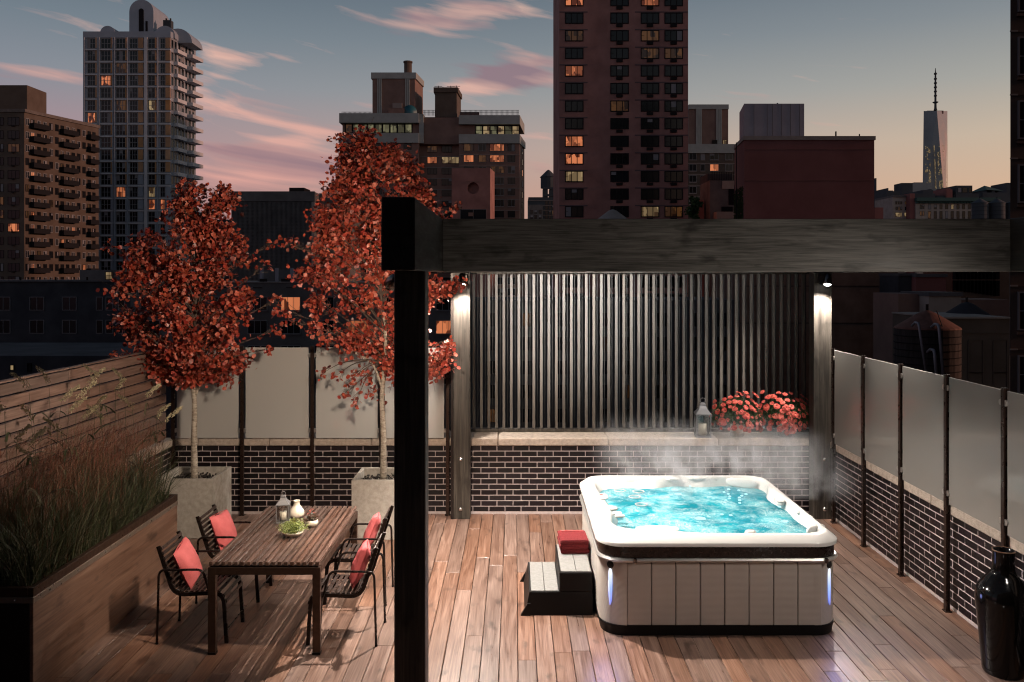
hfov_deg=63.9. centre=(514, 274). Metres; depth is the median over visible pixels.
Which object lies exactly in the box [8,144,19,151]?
window
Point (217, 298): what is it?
window
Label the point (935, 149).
glass skyscraper
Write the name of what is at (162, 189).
window
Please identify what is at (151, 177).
window
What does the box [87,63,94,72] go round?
window
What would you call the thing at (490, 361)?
window
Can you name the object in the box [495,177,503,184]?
window
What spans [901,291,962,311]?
rooftop block
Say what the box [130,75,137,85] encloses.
window
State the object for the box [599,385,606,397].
window
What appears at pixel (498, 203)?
window
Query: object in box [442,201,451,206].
window
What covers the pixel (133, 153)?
window
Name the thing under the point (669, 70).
window
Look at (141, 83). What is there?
residential tower
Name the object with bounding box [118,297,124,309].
window
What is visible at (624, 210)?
window
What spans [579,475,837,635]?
hot tub
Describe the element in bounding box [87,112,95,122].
window
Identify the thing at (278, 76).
sky
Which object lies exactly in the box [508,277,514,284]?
window
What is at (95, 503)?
ornamental grass
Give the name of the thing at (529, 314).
window
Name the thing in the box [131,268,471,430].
building
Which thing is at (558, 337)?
window
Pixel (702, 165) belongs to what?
window
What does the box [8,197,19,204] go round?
window
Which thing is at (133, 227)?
window
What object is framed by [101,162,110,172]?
window
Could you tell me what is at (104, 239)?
window
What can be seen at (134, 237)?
window
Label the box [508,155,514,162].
window
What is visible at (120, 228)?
window
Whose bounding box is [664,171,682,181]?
window
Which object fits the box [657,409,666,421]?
window
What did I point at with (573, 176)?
window
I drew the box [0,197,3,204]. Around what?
window
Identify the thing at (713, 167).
window
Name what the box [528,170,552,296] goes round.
distant building
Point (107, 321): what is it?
window
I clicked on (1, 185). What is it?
window
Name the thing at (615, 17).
window
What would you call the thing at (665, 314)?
window
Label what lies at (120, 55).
window
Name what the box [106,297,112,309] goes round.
window
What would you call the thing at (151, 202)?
window
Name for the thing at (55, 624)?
long planter
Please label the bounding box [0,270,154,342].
building
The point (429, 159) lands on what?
window
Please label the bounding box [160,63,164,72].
window
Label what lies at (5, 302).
window
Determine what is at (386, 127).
window
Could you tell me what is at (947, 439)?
glass fence
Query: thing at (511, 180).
window
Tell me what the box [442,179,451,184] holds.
window
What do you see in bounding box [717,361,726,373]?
window
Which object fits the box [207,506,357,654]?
dining table
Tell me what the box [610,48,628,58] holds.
window
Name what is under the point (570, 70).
window
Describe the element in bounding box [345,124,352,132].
window
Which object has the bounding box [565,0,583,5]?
window
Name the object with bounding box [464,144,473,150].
window
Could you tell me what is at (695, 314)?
window
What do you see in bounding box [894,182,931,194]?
office block
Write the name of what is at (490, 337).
window
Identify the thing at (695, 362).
window
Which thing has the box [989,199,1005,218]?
water tank
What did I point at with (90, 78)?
window
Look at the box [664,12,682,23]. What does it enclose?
window
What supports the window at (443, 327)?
in the building at (268, 284)
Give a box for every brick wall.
[0,438,171,502]
[175,431,450,513]
[471,432,808,514]
[836,445,1023,628]
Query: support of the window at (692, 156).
in the apartment building at (710, 149)
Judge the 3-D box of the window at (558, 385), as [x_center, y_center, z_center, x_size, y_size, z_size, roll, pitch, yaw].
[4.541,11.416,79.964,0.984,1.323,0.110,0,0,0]
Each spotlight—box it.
[384,274,393,290]
[458,273,467,285]
[818,273,831,285]
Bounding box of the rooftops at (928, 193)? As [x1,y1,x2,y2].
[906,189,934,203]
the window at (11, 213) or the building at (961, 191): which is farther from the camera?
the building at (961, 191)
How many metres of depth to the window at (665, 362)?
79.96 m
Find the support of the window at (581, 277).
in the brick tower at (620, 106)
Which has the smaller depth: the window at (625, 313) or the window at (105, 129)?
the window at (625, 313)
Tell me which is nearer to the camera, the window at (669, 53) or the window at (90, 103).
the window at (669, 53)
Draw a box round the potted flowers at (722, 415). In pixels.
[709,391,767,436]
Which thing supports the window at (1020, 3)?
in the brick building at (1016, 186)
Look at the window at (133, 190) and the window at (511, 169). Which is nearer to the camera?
the window at (511, 169)
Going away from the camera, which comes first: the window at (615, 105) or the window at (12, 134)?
the window at (615, 105)
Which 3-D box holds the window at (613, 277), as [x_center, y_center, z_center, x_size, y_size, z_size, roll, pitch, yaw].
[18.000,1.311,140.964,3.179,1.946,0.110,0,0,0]
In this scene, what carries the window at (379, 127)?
in the apartment building at (448, 137)
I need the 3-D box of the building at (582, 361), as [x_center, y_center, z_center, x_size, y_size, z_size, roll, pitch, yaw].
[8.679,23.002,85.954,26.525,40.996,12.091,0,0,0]
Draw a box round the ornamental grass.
[0,363,199,586]
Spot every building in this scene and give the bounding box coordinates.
[0,85,99,279]
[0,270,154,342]
[0,343,204,487]
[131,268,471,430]
[195,220,230,280]
[231,188,360,280]
[339,60,525,296]
[471,297,739,515]
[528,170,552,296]
[688,104,734,296]
[733,103,875,218]
[873,293,918,363]
[874,188,899,207]
[875,195,906,272]
[892,312,1009,388]
[905,193,1000,273]
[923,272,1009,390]
[936,186,978,203]
[972,186,1009,202]
[991,183,1009,192]
[1010,0,1023,394]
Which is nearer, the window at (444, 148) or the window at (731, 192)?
the window at (731, 192)
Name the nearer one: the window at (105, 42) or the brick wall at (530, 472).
the brick wall at (530, 472)
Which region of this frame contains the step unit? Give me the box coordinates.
[520,544,592,615]
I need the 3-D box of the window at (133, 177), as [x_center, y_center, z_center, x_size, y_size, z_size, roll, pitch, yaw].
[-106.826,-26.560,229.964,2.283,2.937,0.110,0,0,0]
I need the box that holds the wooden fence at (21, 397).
[0,351,165,508]
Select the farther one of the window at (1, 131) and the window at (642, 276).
the window at (1, 131)
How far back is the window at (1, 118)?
184.92 m
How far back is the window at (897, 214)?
399.98 m
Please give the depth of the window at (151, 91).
229.97 m
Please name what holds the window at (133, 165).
in the residential tower at (141, 83)
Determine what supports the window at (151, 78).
in the residential tower at (141, 83)
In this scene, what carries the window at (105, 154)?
in the residential tower at (141, 83)
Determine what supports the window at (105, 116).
in the residential tower at (141, 83)
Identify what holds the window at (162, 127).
in the residential tower at (141, 83)
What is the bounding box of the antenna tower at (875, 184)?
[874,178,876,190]
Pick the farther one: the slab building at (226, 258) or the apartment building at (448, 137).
the apartment building at (448, 137)
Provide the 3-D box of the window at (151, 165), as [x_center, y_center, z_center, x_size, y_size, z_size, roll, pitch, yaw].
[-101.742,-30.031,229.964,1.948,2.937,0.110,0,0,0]
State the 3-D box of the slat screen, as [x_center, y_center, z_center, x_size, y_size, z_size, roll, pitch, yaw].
[1.960,1.168,12.467,5.260,2.426,0.125,0,0,0]
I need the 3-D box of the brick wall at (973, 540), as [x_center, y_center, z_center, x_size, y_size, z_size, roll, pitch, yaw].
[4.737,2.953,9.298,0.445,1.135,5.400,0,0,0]
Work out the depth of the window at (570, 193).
140.96 m
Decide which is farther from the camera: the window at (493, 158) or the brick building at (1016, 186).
the window at (493, 158)
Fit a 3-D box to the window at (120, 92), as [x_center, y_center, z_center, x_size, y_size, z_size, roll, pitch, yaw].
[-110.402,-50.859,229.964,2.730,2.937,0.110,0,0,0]
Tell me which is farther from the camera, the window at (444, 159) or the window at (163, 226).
the window at (163, 226)
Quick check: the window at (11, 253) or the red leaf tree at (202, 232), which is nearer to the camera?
the red leaf tree at (202, 232)
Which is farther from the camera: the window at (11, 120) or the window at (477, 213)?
the window at (477, 213)
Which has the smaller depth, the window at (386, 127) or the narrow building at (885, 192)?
the window at (386, 127)
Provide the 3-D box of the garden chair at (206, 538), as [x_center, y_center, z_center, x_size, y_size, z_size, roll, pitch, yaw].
[-3.065,3.040,8.990,0.683,0.921,0.550,0,0,0]
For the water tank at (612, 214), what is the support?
on the building at (582, 361)
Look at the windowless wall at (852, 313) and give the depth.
105.00 m
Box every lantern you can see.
[275,491,290,523]
[694,398,711,437]
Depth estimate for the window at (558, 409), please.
79.96 m
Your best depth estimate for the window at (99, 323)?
94.98 m
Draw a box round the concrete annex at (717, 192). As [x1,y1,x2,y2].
[698,172,734,296]
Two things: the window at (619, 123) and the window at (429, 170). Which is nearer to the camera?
the window at (619, 123)
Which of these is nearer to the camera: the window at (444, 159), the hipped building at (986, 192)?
the window at (444, 159)
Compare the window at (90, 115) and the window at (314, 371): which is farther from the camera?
the window at (90, 115)
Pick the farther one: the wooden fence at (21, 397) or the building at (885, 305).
the building at (885, 305)
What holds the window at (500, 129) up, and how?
in the apartment building at (448, 137)
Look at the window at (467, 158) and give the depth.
224.97 m
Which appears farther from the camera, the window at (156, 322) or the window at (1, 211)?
the window at (1, 211)
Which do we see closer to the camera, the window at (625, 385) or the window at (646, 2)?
the window at (625, 385)
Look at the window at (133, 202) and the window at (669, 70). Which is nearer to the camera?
the window at (669, 70)
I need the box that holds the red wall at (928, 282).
[911,274,947,291]
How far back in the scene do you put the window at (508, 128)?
225.91 m
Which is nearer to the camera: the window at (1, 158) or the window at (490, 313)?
the window at (490, 313)
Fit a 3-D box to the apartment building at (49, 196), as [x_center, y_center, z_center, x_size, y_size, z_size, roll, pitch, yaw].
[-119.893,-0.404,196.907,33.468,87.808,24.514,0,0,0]
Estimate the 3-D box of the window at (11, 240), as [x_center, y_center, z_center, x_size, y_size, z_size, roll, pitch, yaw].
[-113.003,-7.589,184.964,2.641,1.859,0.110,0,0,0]
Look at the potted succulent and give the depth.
8.26 m
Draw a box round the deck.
[52,514,1023,681]
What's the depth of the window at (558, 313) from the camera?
79.96 m
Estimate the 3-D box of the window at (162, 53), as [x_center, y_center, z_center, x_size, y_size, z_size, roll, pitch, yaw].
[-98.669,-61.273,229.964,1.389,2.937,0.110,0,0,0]
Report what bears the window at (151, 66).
in the residential tower at (141, 83)
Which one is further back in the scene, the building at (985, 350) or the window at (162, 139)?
the window at (162, 139)
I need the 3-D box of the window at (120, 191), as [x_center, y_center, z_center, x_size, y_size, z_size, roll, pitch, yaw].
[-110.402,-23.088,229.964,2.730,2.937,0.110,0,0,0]
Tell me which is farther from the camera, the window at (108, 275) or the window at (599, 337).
the window at (108, 275)
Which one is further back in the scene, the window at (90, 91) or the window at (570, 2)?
the window at (90, 91)
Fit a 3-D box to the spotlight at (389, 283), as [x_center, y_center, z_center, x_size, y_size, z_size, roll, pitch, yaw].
[-0.975,0.022,6.697,0.193,0.225,0.186,0,0,0]
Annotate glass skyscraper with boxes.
[923,68,947,190]
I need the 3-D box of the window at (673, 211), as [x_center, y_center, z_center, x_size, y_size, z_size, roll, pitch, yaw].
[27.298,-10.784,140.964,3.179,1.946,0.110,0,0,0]
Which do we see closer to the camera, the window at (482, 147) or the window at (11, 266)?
the window at (11, 266)
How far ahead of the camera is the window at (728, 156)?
222.95 m
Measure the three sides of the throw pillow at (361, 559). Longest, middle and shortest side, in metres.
0.401 x 0.401 x 0.141 m
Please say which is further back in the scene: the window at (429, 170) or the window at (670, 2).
the window at (429, 170)
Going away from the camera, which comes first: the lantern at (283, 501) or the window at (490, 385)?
the lantern at (283, 501)
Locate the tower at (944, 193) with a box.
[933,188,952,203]
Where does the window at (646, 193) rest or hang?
in the brick tower at (620, 106)
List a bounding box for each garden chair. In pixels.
[155,530,244,644]
[195,504,272,603]
[306,532,385,646]
[323,505,393,605]
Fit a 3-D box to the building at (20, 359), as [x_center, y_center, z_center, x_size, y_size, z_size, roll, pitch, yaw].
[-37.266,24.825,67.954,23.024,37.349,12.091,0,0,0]
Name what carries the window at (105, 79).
in the residential tower at (141, 83)
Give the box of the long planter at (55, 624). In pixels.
[0,494,177,681]
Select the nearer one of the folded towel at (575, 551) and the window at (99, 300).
the folded towel at (575, 551)
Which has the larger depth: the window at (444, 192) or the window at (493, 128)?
the window at (444, 192)
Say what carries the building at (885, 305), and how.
on the ground
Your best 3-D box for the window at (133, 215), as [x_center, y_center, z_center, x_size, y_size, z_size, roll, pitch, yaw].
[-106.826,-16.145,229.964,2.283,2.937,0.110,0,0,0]
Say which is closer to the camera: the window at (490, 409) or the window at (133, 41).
the window at (490, 409)
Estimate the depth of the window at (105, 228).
229.97 m
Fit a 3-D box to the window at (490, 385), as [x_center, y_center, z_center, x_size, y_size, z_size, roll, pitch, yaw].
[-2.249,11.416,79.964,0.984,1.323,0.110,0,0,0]
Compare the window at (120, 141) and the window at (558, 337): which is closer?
the window at (558, 337)
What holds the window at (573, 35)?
in the brick tower at (620, 106)
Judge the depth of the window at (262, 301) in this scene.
89.97 m
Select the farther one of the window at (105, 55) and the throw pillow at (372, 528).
the window at (105, 55)
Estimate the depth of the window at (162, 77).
229.97 m
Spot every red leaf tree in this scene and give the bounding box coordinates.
[96,176,285,477]
[271,117,467,478]
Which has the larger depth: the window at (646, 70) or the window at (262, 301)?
the window at (646, 70)
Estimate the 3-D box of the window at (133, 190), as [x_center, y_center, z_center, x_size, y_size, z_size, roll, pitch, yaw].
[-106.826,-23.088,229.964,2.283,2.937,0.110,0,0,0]
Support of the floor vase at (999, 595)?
on the deck
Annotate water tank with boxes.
[598,206,626,296]
[893,304,961,379]
[946,297,989,314]
[971,197,988,218]
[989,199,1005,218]
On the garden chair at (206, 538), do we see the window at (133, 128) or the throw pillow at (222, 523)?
the throw pillow at (222, 523)
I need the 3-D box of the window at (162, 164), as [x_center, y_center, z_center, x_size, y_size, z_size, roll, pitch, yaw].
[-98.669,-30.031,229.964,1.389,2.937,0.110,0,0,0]
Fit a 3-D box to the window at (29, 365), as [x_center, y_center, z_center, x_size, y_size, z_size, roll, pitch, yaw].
[-36.674,7.039,61.964,0.293,0.688,0.110,0,0,0]
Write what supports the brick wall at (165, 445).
on the deck
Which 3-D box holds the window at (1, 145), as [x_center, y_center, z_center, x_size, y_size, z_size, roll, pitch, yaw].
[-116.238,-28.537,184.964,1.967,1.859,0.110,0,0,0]
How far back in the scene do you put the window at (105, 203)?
229.91 m
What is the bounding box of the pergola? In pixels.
[381,197,1023,681]
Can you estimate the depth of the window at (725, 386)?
79.96 m
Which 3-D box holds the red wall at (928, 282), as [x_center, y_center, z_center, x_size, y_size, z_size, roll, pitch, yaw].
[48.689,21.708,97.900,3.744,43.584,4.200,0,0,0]
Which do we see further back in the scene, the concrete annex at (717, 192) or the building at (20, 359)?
the concrete annex at (717, 192)
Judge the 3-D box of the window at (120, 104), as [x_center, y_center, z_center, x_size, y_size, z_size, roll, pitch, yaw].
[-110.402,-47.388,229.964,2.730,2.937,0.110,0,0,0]
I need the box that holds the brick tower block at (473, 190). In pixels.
[452,168,494,296]
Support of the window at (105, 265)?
in the residential tower at (141, 83)
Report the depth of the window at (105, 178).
229.91 m
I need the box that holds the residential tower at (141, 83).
[83,0,202,279]
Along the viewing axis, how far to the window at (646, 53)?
140.96 m
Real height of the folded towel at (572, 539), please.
0.108 m
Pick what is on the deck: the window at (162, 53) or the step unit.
the step unit
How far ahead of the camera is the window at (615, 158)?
140.96 m
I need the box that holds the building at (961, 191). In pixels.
[936,186,978,203]
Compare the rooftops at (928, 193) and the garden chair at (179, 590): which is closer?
the garden chair at (179, 590)
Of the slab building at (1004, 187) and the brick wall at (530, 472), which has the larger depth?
the slab building at (1004, 187)
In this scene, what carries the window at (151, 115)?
in the residential tower at (141, 83)
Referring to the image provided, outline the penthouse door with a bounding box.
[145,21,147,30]
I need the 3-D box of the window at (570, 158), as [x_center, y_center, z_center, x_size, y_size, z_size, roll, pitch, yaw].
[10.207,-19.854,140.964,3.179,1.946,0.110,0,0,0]
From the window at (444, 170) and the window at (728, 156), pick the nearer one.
the window at (728, 156)
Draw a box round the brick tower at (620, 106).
[553,0,687,296]
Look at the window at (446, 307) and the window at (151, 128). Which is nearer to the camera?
the window at (446, 307)
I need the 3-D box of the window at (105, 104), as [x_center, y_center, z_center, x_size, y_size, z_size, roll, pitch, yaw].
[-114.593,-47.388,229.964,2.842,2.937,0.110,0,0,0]
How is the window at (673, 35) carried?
in the brick tower at (620, 106)
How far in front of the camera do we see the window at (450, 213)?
227.96 m
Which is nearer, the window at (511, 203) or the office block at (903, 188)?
the window at (511, 203)
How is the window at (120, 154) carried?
in the residential tower at (141, 83)
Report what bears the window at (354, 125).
in the apartment building at (448, 137)
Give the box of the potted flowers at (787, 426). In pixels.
[758,390,808,436]
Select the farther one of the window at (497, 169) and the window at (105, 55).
the window at (105, 55)
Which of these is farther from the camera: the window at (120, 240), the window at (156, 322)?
the window at (120, 240)
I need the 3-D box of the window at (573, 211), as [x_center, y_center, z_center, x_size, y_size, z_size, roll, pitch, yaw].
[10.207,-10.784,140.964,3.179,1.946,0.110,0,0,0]
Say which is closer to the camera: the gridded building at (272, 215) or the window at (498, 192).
the gridded building at (272, 215)
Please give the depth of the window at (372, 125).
225.91 m
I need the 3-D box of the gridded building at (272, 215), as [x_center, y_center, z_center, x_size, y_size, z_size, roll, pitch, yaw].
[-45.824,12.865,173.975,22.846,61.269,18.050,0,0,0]
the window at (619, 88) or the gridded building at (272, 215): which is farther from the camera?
the gridded building at (272, 215)
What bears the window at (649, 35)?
in the brick tower at (620, 106)
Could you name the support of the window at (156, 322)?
in the building at (268, 284)
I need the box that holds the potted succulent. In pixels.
[275,517,308,536]
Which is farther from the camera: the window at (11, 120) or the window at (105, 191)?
the window at (105, 191)
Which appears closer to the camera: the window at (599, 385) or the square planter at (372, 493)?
the square planter at (372, 493)
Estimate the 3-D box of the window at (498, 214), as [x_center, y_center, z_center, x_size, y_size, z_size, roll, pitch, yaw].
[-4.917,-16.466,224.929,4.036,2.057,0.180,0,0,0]
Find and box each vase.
[291,499,303,517]
[974,546,1023,680]
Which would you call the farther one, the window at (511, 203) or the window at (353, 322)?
the window at (511, 203)
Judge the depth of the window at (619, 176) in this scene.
140.96 m
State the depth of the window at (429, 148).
227.96 m
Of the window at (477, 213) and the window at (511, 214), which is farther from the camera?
the window at (511, 214)
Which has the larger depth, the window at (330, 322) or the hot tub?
the window at (330, 322)
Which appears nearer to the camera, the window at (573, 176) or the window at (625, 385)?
the window at (625, 385)
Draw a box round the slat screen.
[471,273,808,431]
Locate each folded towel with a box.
[557,530,588,549]
[558,543,589,553]
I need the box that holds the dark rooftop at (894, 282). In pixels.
[879,273,916,292]
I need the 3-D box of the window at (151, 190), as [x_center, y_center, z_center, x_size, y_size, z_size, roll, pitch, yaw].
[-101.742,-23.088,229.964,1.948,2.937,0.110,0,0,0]
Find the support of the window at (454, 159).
in the apartment building at (448, 137)
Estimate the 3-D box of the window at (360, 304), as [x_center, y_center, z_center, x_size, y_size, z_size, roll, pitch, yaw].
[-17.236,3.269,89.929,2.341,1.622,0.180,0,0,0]
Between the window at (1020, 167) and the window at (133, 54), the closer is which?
the window at (1020, 167)
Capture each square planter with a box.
[155,466,230,538]
[352,467,393,539]
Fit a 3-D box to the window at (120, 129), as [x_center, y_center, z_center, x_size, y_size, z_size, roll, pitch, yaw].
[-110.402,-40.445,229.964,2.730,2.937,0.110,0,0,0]
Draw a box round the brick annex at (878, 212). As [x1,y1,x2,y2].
[874,207,882,218]
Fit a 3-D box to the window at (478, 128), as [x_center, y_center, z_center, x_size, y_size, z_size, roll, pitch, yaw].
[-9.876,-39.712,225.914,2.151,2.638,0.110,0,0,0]
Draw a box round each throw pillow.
[173,536,201,588]
[209,509,236,549]
[349,539,370,587]
[362,512,380,545]
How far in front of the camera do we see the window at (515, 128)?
225.91 m
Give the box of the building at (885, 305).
[873,293,918,363]
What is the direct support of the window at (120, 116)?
in the residential tower at (141, 83)
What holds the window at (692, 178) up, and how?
in the apartment building at (710, 149)
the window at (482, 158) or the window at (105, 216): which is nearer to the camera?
the window at (482, 158)
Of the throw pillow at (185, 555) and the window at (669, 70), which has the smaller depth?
the throw pillow at (185, 555)
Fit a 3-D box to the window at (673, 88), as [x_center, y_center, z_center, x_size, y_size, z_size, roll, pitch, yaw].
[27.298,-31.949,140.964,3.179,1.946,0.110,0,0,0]
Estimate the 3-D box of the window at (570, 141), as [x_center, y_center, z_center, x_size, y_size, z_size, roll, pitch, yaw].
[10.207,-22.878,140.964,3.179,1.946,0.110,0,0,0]
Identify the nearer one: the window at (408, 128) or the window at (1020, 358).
the window at (1020, 358)
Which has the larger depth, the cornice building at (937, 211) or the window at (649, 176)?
the cornice building at (937, 211)
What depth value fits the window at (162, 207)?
229.97 m
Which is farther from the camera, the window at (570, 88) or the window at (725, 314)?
the window at (570, 88)
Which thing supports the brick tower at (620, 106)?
on the ground
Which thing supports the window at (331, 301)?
in the building at (268, 284)
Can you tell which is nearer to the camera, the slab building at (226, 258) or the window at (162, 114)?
the slab building at (226, 258)
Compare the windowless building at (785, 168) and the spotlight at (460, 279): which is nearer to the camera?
the spotlight at (460, 279)
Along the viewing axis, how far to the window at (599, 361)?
79.96 m
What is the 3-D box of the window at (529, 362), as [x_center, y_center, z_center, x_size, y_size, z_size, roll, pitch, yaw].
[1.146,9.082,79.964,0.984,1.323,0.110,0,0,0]
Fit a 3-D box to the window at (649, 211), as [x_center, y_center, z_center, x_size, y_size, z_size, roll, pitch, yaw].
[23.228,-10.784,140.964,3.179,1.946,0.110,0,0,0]
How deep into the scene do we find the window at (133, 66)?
229.97 m
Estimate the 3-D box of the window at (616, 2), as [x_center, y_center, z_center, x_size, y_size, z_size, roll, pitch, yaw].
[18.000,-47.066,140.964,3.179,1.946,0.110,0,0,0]
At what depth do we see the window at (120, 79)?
229.91 m
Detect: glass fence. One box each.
[171,346,450,515]
[830,348,1023,612]
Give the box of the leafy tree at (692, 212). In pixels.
[681,195,703,296]
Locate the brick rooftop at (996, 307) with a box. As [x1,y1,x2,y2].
[961,298,1008,316]
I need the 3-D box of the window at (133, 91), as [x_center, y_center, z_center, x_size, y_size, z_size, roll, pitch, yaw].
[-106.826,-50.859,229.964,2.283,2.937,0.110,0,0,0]
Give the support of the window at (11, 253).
in the apartment building at (49, 196)
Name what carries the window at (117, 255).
in the residential tower at (141, 83)
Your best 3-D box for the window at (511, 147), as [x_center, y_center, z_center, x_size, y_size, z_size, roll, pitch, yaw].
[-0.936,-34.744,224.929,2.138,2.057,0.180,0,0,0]
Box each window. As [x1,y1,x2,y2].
[0,117,3,124]
[0,130,3,138]
[0,144,3,151]
[0,157,3,164]
[0,170,3,178]
[0,184,3,191]
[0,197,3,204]
[0,210,3,217]
[0,223,3,231]
[0,237,3,244]
[0,250,3,257]
[0,263,3,270]
[0,297,10,309]
[0,320,10,332]
[8,117,19,124]
[8,130,19,138]
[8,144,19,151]
[8,157,19,164]
[8,170,19,178]
[8,184,19,191]
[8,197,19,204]
[8,210,19,217]
[8,223,19,231]
[8,237,19,244]
[8,250,19,257]
[8,263,19,270]
[8,276,19,279]
[27,363,31,371]
[30,297,43,309]
[30,320,43,332]
[62,297,76,309]
[62,320,76,332]
[87,38,95,48]
[87,51,95,60]
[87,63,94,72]
[87,75,95,85]
[87,88,94,97]
[87,100,95,110]
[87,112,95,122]
[96,297,102,309]
[96,320,102,332]
[101,38,110,48]
[101,51,110,60]
[101,63,110,72]
[101,75,110,85]
[101,88,110,97]
[101,100,110,110]
[101,112,110,122]
[101,125,110,134]
[101,137,110,147]
[101,150,110,159]
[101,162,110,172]
[101,174,110,184]
[101,187,110,196]
[101,199,110,209]
[101,212,110,221]
[101,224,110,233]
[101,236,110,246]
[101,249,110,258]
[101,261,110,269]
[105,272,112,279]
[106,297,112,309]
[106,320,112,332]
[116,38,125,48]
[116,51,125,60]
[116,63,124,72]
[116,75,125,85]
[116,88,124,97]
[116,100,125,110]
[116,112,125,122]
[116,125,124,134]
[116,137,125,147]
[116,150,124,159]
[116,162,125,172]
[116,174,125,184]
[116,187,124,196]
[116,199,125,209]
[116,212,124,221]
[116,224,124,233]
[116,236,125,246]
[116,249,124,258]
[116,261,122,269]
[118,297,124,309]
[130,38,137,48]
[130,51,137,60]
[130,63,137,72]
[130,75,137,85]
[130,88,137,97]
[130,100,137,110]
[130,112,137,122]
[130,125,137,134]
[130,137,137,147]
[130,150,137,159]
[130,162,137,172]
[130,174,137,184]
[130,187,137,196]
[130,199,137,209]
[130,212,137,221]
[130,224,137,233]
[130,236,137,246]
[140,297,157,311]
[144,320,160,334]
[148,38,154,48]
[148,51,154,60]
[148,63,154,72]
[148,75,154,85]
[148,88,154,97]
[148,100,154,110]
[148,112,154,122]
[148,125,154,134]
[148,137,154,147]
[148,150,154,159]
[148,162,154,172]
[148,174,154,184]
[148,187,154,196]
[148,199,154,209]
[148,212,154,221]
[148,224,154,233]
[160,38,164,48]
[160,51,164,60]
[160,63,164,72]
[160,75,164,85]
[160,88,164,97]
[160,100,164,110]
[160,112,164,122]
[160,125,164,134]
[160,137,164,147]
[160,150,164,159]
[160,162,164,172]
[160,174,164,184]
[160,187,164,196]
[160,199,164,209]
[160,224,164,233]
[212,297,225,311]
[246,320,267,334]
[248,297,267,311]
[280,297,300,311]
[281,320,300,334]
[314,320,333,334]
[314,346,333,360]
[314,371,315,385]
[315,297,334,311]
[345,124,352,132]
[348,297,367,311]
[348,320,367,334]
[352,124,359,132]
[367,124,374,132]
[375,124,382,132]
[382,124,389,132]
[390,124,397,132]
[397,124,404,132]
[403,143,411,150]
[404,124,412,132]
[427,146,436,151]
[427,157,436,162]
[427,168,436,173]
[427,179,436,184]
[435,297,450,311]
[435,320,450,334]
[442,146,451,151]
[442,157,451,162]
[442,168,451,173]
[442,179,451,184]
[442,190,451,195]
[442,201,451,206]
[442,212,451,217]
[444,371,450,385]
[452,157,458,162]
[460,209,485,218]
[463,155,473,162]
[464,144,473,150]
[475,125,482,133]
[478,155,485,162]
[479,144,485,150]
[482,125,489,133]
[490,125,497,133]
[490,144,503,150]
[490,155,503,162]
[490,166,503,173]
[490,313,494,326]
[490,337,494,349]
[490,361,494,373]
[490,385,494,397]
[490,409,494,421]
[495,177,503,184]
[495,189,503,195]
[495,200,503,206]
[495,211,503,217]
[497,125,504,133]
[504,125,511,133]
[508,144,514,150]
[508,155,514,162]
[508,166,514,173]
[508,177,514,184]
[508,189,514,195]
[508,200,514,206]
[508,211,514,217]
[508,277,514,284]
[512,125,519,133]
[523,313,531,326]
[523,337,531,349]
[523,361,531,373]
[523,385,531,397]
[523,409,531,421]
[558,313,565,326]
[558,337,565,349]
[558,361,565,373]
[558,385,565,397]
[558,409,565,421]
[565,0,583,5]
[565,12,583,23]
[565,30,583,40]
[565,48,583,58]
[565,65,583,76]
[565,83,583,93]
[565,100,583,111]
[565,118,583,128]
[565,136,583,146]
[565,153,583,164]
[565,171,583,181]
[565,188,583,199]
[565,206,583,216]
[565,276,583,287]
[565,294,583,296]
[599,313,606,326]
[599,337,606,349]
[599,361,606,373]
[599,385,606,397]
[599,409,606,421]
[610,0,628,5]
[610,12,628,23]
[610,30,628,40]
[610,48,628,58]
[610,65,628,76]
[610,83,628,93]
[610,100,628,111]
[610,118,628,128]
[610,136,628,146]
[610,153,628,164]
[610,171,628,181]
[610,188,628,199]
[610,206,628,216]
[610,276,628,287]
[625,313,628,326]
[625,337,628,349]
[625,361,628,373]
[625,385,628,397]
[625,409,628,421]
[641,0,658,5]
[641,12,658,23]
[641,30,658,40]
[641,48,658,58]
[641,65,658,76]
[641,83,658,93]
[641,100,658,111]
[641,118,658,128]
[641,136,658,146]
[641,153,658,164]
[641,171,658,181]
[641,188,658,199]
[641,206,658,216]
[642,276,658,287]
[657,313,666,326]
[657,337,666,349]
[657,361,666,373]
[657,385,666,397]
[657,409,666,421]
[664,0,682,5]
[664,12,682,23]
[664,30,682,40]
[664,48,682,58]
[664,65,682,76]
[664,83,682,93]
[664,100,682,111]
[664,118,682,128]
[664,136,682,146]
[664,153,682,164]
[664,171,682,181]
[664,188,682,199]
[664,206,682,216]
[664,276,681,287]
[689,153,696,159]
[689,164,696,171]
[689,175,696,182]
[689,186,696,193]
[694,313,700,326]
[694,337,700,349]
[694,361,700,373]
[694,385,700,397]
[700,164,704,171]
[710,153,718,159]
[710,164,718,171]
[717,313,726,326]
[717,337,726,349]
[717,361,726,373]
[717,385,726,397]
[721,207,732,211]
[725,153,732,159]
[725,164,732,171]
[728,185,734,204]
[895,212,901,216]
[1017,0,1023,11]
[1017,37,1023,75]
[1017,100,1023,138]
[1017,164,1023,202]
[1017,292,1023,329]
[1017,355,1023,393]
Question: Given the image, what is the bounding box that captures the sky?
[0,0,1009,279]
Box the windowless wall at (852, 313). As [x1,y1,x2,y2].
[717,272,897,426]

